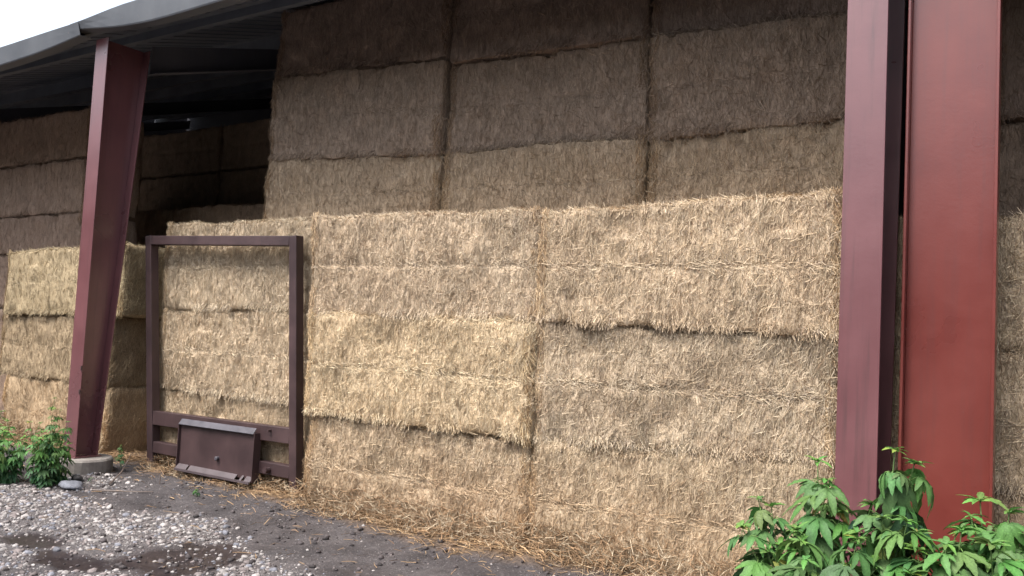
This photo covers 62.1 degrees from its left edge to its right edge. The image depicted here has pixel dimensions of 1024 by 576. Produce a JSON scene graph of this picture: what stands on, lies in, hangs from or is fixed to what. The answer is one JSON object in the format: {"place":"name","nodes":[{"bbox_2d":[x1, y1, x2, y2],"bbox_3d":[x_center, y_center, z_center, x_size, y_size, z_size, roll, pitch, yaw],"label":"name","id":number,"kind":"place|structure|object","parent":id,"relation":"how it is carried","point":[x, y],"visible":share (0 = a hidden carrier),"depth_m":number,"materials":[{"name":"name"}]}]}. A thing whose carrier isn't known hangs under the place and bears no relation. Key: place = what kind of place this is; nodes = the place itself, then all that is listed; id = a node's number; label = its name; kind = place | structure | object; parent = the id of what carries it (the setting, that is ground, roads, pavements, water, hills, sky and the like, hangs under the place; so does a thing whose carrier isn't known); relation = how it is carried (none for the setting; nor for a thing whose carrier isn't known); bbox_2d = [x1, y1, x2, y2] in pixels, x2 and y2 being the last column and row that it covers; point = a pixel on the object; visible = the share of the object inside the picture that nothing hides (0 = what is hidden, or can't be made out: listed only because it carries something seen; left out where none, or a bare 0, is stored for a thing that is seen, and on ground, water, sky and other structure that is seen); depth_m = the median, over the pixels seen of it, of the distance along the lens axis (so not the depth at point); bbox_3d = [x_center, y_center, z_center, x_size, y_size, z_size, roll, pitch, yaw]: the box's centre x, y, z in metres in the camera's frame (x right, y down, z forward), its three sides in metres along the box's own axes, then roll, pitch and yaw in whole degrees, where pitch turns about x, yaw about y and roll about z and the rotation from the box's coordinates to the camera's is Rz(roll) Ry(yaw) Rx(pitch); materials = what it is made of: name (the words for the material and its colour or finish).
{"place":"outdoors","nodes":[
{"label":"outdoors","id":0,"kind":"place"},
{"bbox_2d":[0,0,133,46],"label":"sky","id":1,"kind":"structure","parent":0,"point":[20,20],"materials":[{"name":"white"}]},
{"bbox_2d":[0,472,569,575],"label":"gravel","id":2,"kind":"structure","parent":0,"point":[33,491],"depth_m":6.82,"materials":[{"name":"grey gravel"}]},
{"bbox_2d":[0,413,663,575],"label":"ground","id":3,"kind":"structure","parent":0,"point":[373,549],"depth_m":6.57,"materials":[{"name":"grey gravel"}]},
{"bbox_2d":[0,374,6,412],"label":"straw bale","id":4,"kind":"object","parent":3,"relation":"on","point":[2,380],"visible":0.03,"depth_m":13.65},
{"bbox_2d":[0,308,3,350],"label":"straw bale","id":5,"kind":"object","parent":4,"relation":"on","point":[1,315],"visible":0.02,"depth_m":13.83},
{"bbox_2d":[0,254,8,307],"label":"straw bale","id":6,"kind":"object","parent":5,"relation":"on","point":[4,262],"visible":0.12,"depth_m":13.94},
{"bbox_2d":[0,211,136,255],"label":"straw bale","id":7,"kind":"object","parent":6,"relation":"on","point":[32,232],"visible":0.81,"depth_m":13.44},
{"bbox_2d":[0,157,141,220],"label":"straw bale","id":8,"kind":"object","parent":7,"relation":"on","point":[50,188],"visible":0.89,"depth_m":13.48},
{"bbox_2d":[0,106,143,168],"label":"straw bale","id":9,"kind":"object","parent":8,"relation":"on","point":[63,135],"visible":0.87,"depth_m":13.54},
{"bbox_2d":[0,410,11,454],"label":"weed","id":10,"kind":"object","parent":3,"relation":"on","point":[5,440],"visible":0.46,"depth_m":8.82,"materials":[{"name":"green plant"}]},
{"bbox_2d":[0,418,45,483],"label":"weed","id":11,"kind":"object","parent":3,"relation":"on","point":[12,463],"visible":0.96,"depth_m":8.39,"materials":[{"name":"green plant"}]},
{"bbox_2d":[23,397,73,488],"bbox_3d":[-4.544,1.523,8.229,0.395,0.950,0.438,2,-3,13],"label":"weed","id":12,"kind":"object","parent":3,"relation":"on","point":[42,472],"visible":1,"depth_m":8.20,"materials":[{"name":"green plant"}]},
{"bbox_2d":[38,434,75,483],"bbox_3d":[-4.576,1.755,8.514,0.328,0.580,0.306,3,-3,-8],"label":"weed","id":13,"kind":"object","parent":3,"relation":"on","point":[65,455],"visible":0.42,"depth_m":8.53,"materials":[{"name":"green plant"}]},
{"bbox_2d":[58,480,84,490],"bbox_3d":[-4.262,1.915,8.236,0.269,0.105,0.207,1,-4,33],"label":"rock","id":14,"kind":"object","parent":3,"relation":"on","point":[74,485],"visible":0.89,"depth_m":8.18,"materials":[{"name":"stone"}]},
{"bbox_2d":[71,474,83,481],"bbox_3d":[-4.394,1.929,8.610,0.110,0.097,0.138,6,-4,-40],"label":"rock","id":15,"kind":"object","parent":3,"relation":"on","point":[77,477],"visible":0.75,"depth_m":8.58,"materials":[{"name":"stone"}]},
{"bbox_2d":[1,373,164,452],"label":"straw bale","id":16,"kind":"object","parent":3,"relation":"on","point":[124,419],"visible":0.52,"depth_m":10.50},
{"bbox_2d":[0,314,161,387],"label":"straw bale","id":17,"kind":"object","parent":16,"relation":"on","point":[36,346],"visible":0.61,"depth_m":10.68},
{"bbox_2d":[2,241,164,318],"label":"straw bale","id":18,"kind":"object","parent":17,"relation":"on","point":[42,281],"visible":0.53,"depth_m":10.63},
{"bbox_2d":[114,445,125,466],"bbox_3d":[-4.243,1.822,9.209,0.131,0.262,0.116,2,-3,10],"label":"weed","id":19,"kind":"object","parent":3,"relation":"on","point":[121,455],"visible":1,"depth_m":9.20,"materials":[{"name":"green plant"}]},
{"bbox_2d":[109,454,130,484],"bbox_3d":[-4.048,1.876,8.831,0.039,0.202,0.768,3,-3,-10],"label":"twig","id":20,"kind":"object","parent":3,"relation":"on","point":[119,473],"visible":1,"depth_m":8.70,"materials":[{"name":"grey wood"}]},
{"bbox_2d":[92,489,152,491],"bbox_3d":[-3.712,1.934,8.085,0.615,0.042,0.057,2,-3,7],"label":"twig","id":21,"kind":"object","parent":3,"relation":"on","point":[118,490],"visible":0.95,"depth_m":8.08,"materials":[{"name":"beige wood"}]},
{"bbox_2d":[192,489,200,496],"bbox_3d":[-2.983,1.938,8.047,0.097,0.080,0.072,2,-3,7],"label":"seedling","id":22,"kind":"object","parent":3,"relation":"on","point":[196,490],"visible":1,"depth_m":8.04,"materials":[{"name":"green plant"}]},
{"bbox_2d":[158,388,313,485],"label":"straw bale","id":23,"kind":"object","parent":3,"relation":"on","point":[179,401],"visible":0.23,"depth_m":8.84},
{"bbox_2d":[159,306,308,408],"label":"straw bale","id":24,"kind":"object","parent":23,"relation":"on","point":[235,354],"visible":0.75,"depth_m":8.94},
{"bbox_2d":[162,212,327,313],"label":"straw bale","id":25,"kind":"object","parent":24,"relation":"on","point":[214,278],"visible":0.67,"depth_m":9.00},
{"bbox_2d":[6,457,607,575],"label":"mud clods","id":26,"kind":"object","parent":3,"relation":"on","point":[121,565],"visible":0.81,"depth_m":6.52,"materials":[{"name":"dried mud"}]},
{"bbox_2d":[0,419,740,575],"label":"loose straw","id":27,"kind":"object","parent":3,"relation":"on","point":[264,487],"visible":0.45,"depth_m":6.80,"materials":[{"name":"beige plant"}]},
{"bbox_2d":[145,235,303,492],"bbox_3d":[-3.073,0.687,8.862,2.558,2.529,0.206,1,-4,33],"label":"steel frame","id":28,"kind":"object","parent":27,"relation":"on","point":[223,449],"visible":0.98,"depth_m":8.62,"materials":[{"name":"brown metal"}]},
{"bbox_2d":[302,411,532,545],"bbox_3d":[-0.638,1.649,7.565,2.516,1.008,0.993,1,-4,33],"label":"straw bale","id":29,"kind":"object","parent":3,"relation":"on","point":[489,475],"visible":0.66,"depth_m":7.13},
{"bbox_2d":[301,308,537,449],"bbox_3d":[-0.633,0.739,7.622,2.568,1.064,1.031,1,-4,33],"label":"straw bale","id":30,"kind":"object","parent":29,"relation":"on","point":[461,375],"visible":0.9,"depth_m":7.13},
{"bbox_2d":[306,205,543,324],"bbox_3d":[-0.603,-0.167,7.674,2.609,1.046,1.002,1,-4,33],"label":"straw bale","id":31,"kind":"object","parent":30,"relation":"on","point":[410,265],"visible":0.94,"depth_m":7.22},
{"bbox_2d":[262,152,445,221],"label":"straw bale","id":32,"kind":"object","parent":31,"relation":"on","point":[330,187],"visible":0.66,"depth_m":8.85},
{"bbox_2d":[266,58,454,164],"bbox_3d":[-1.436,-1.802,9.301,2.523,1.174,1.050,1,-4,33],"label":"straw bale","id":33,"kind":"object","parent":32,"relation":"on","point":[400,110],"visible":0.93,"depth_m":8.82},
{"bbox_2d":[274,0,455,79],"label":"straw bale","id":34,"kind":"object","parent":33,"relation":"on","point":[340,35],"visible":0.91,"depth_m":8.94},
{"bbox_2d":[440,134,650,213],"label":"straw bale","id":35,"kind":"object","parent":31,"relation":"on","point":[556,177],"visible":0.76,"depth_m":7.53},
{"bbox_2d":[445,36,651,155],"bbox_3d":[0.507,-1.668,8.087,2.186,1.023,1.066,1,-4,33],"label":"straw bale","id":36,"kind":"object","parent":35,"relation":"on","point":[595,93],"visible":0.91,"depth_m":7.63},
{"bbox_2d":[449,0,654,66],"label":"straw bale","id":37,"kind":"object","parent":36,"relation":"on","point":[489,30],"visible":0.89,"depth_m":7.72},
{"bbox_2d":[0,0,1001,575],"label":"hay shed","id":38,"kind":"structure","parent":3,"relation":"on","point":[922,116],"depth_m":5.00,"materials":[{"name":"red paint"}]},
{"bbox_2d":[137,172,220,211],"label":"straw bale","id":39,"kind":"object","parent":38,"relation":"in","point":[178,192],"visible":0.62,"depth_m":16.82},
{"bbox_2d":[140,125,227,179],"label":"straw bale","id":40,"kind":"object","parent":39,"relation":"on","point":[193,152],"visible":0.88,"depth_m":16.83},
{"bbox_2d":[217,167,268,204],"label":"straw bale","id":41,"kind":"object","parent":38,"relation":"in","point":[237,187],"visible":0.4,"depth_m":15.81},
{"bbox_2d":[220,118,271,170],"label":"straw bale","id":42,"kind":"object","parent":41,"relation":"on","point":[246,146],"visible":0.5,"depth_m":15.85},
{"bbox_2d":[999,119,1023,218],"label":"straw bale","id":43,"kind":"object","parent":38,"relation":"in","point":[1011,190],"visible":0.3,"depth_m":6.12},
{"bbox_2d":[1001,0,1023,127],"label":"straw bale","id":44,"kind":"object","parent":43,"relation":"on","point":[1012,85],"visible":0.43,"depth_m":6.14},
{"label":"straw bale","id":45,"kind":"object","parent":38,"relation":"in","visible":0},
{"bbox_2d":[129,208,174,248],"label":"straw bale","id":46,"kind":"object","parent":45,"relation":"on","point":[152,222],"visible":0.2,"depth_m":15.31},
{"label":"straw bale","id":47,"kind":"object","parent":38,"relation":"in","visible":0},
{"bbox_2d":[172,202,265,224],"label":"straw bale","id":48,"kind":"object","parent":47,"relation":"on","point":[218,213],"visible":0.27,"depth_m":14.30},
{"bbox_2d":[526,436,834,575],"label":"straw bale","id":49,"kind":"object","parent":3,"relation":"on","point":[674,505],"visible":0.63,"depth_m":5.99},
{"bbox_2d":[532,318,838,470],"bbox_3d":[1.354,0.745,6.358,2.389,1.074,1.012,1,-4,33],"label":"straw bale","id":50,"kind":"object","parent":49,"relation":"on","point":[739,395],"visible":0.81,"depth_m":5.94},
{"bbox_2d":[534,185,842,346],"bbox_3d":[1.390,-0.133,6.386,2.361,1.056,1.027,1,-4,33],"label":"straw bale","id":51,"kind":"object","parent":50,"relation":"on","point":[767,265],"visible":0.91,"depth_m":5.91},
{"bbox_2d":[644,118,844,203],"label":"straw bale","id":52,"kind":"object","parent":51,"relation":"on","point":[797,159],"visible":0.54,"depth_m":6.61},
{"bbox_2d":[645,4,847,145],"bbox_3d":[2.131,-1.613,6.958,1.901,0.979,1.028,1,-4,33],"label":"straw bale","id":53,"kind":"object","parent":52,"relation":"on","point":[707,82],"visible":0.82,"depth_m":6.63},
{"bbox_2d":[649,0,847,41],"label":"straw bale","id":54,"kind":"object","parent":53,"relation":"on","point":[668,16],"visible":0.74,"depth_m":6.81},
{"bbox_2d":[717,455,863,575],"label":"ragweed","id":55,"kind":"object","parent":3,"relation":"on","point":[824,522],"visible":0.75,"depth_m":4.20,"materials":[{"name":"green plant"}]},
{"bbox_2d":[767,521,882,575],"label":"ragweed","id":56,"kind":"object","parent":3,"relation":"on","point":[802,566],"visible":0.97,"depth_m":3.91,"materials":[{"name":"green plant"}]},
{"bbox_2d":[833,446,939,575],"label":"ragweed","id":57,"kind":"object","parent":3,"relation":"on","point":[888,538],"visible":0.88,"depth_m":3.94,"materials":[{"name":"green plant"}]},
{"bbox_2d":[879,523,990,575],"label":"ragweed","id":58,"kind":"object","parent":3,"relation":"on","point":[959,563],"visible":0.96,"depth_m":3.70,"materials":[{"name":"green plant"}]},
{"bbox_2d":[892,493,1023,553],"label":"straw bale","id":59,"kind":"object","parent":3,"relation":"on","point":[1000,516],"visible":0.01,"depth_m":4.98},
{"bbox_2d":[890,343,1023,504],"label":"straw bale","id":60,"kind":"object","parent":59,"relation":"on","point":[1009,452],"visible":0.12,"depth_m":5.02},
{"bbox_2d":[894,207,1023,358],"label":"straw bale","id":61,"kind":"object","parent":60,"relation":"on","point":[1010,319],"visible":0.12,"depth_m":5.07},
{"bbox_2d":[926,492,1023,575],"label":"ragweed","id":62,"kind":"object","parent":3,"relation":"on","point":[1006,559],"visible":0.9,"depth_m":3.67,"materials":[{"name":"green plant"}]}
]}

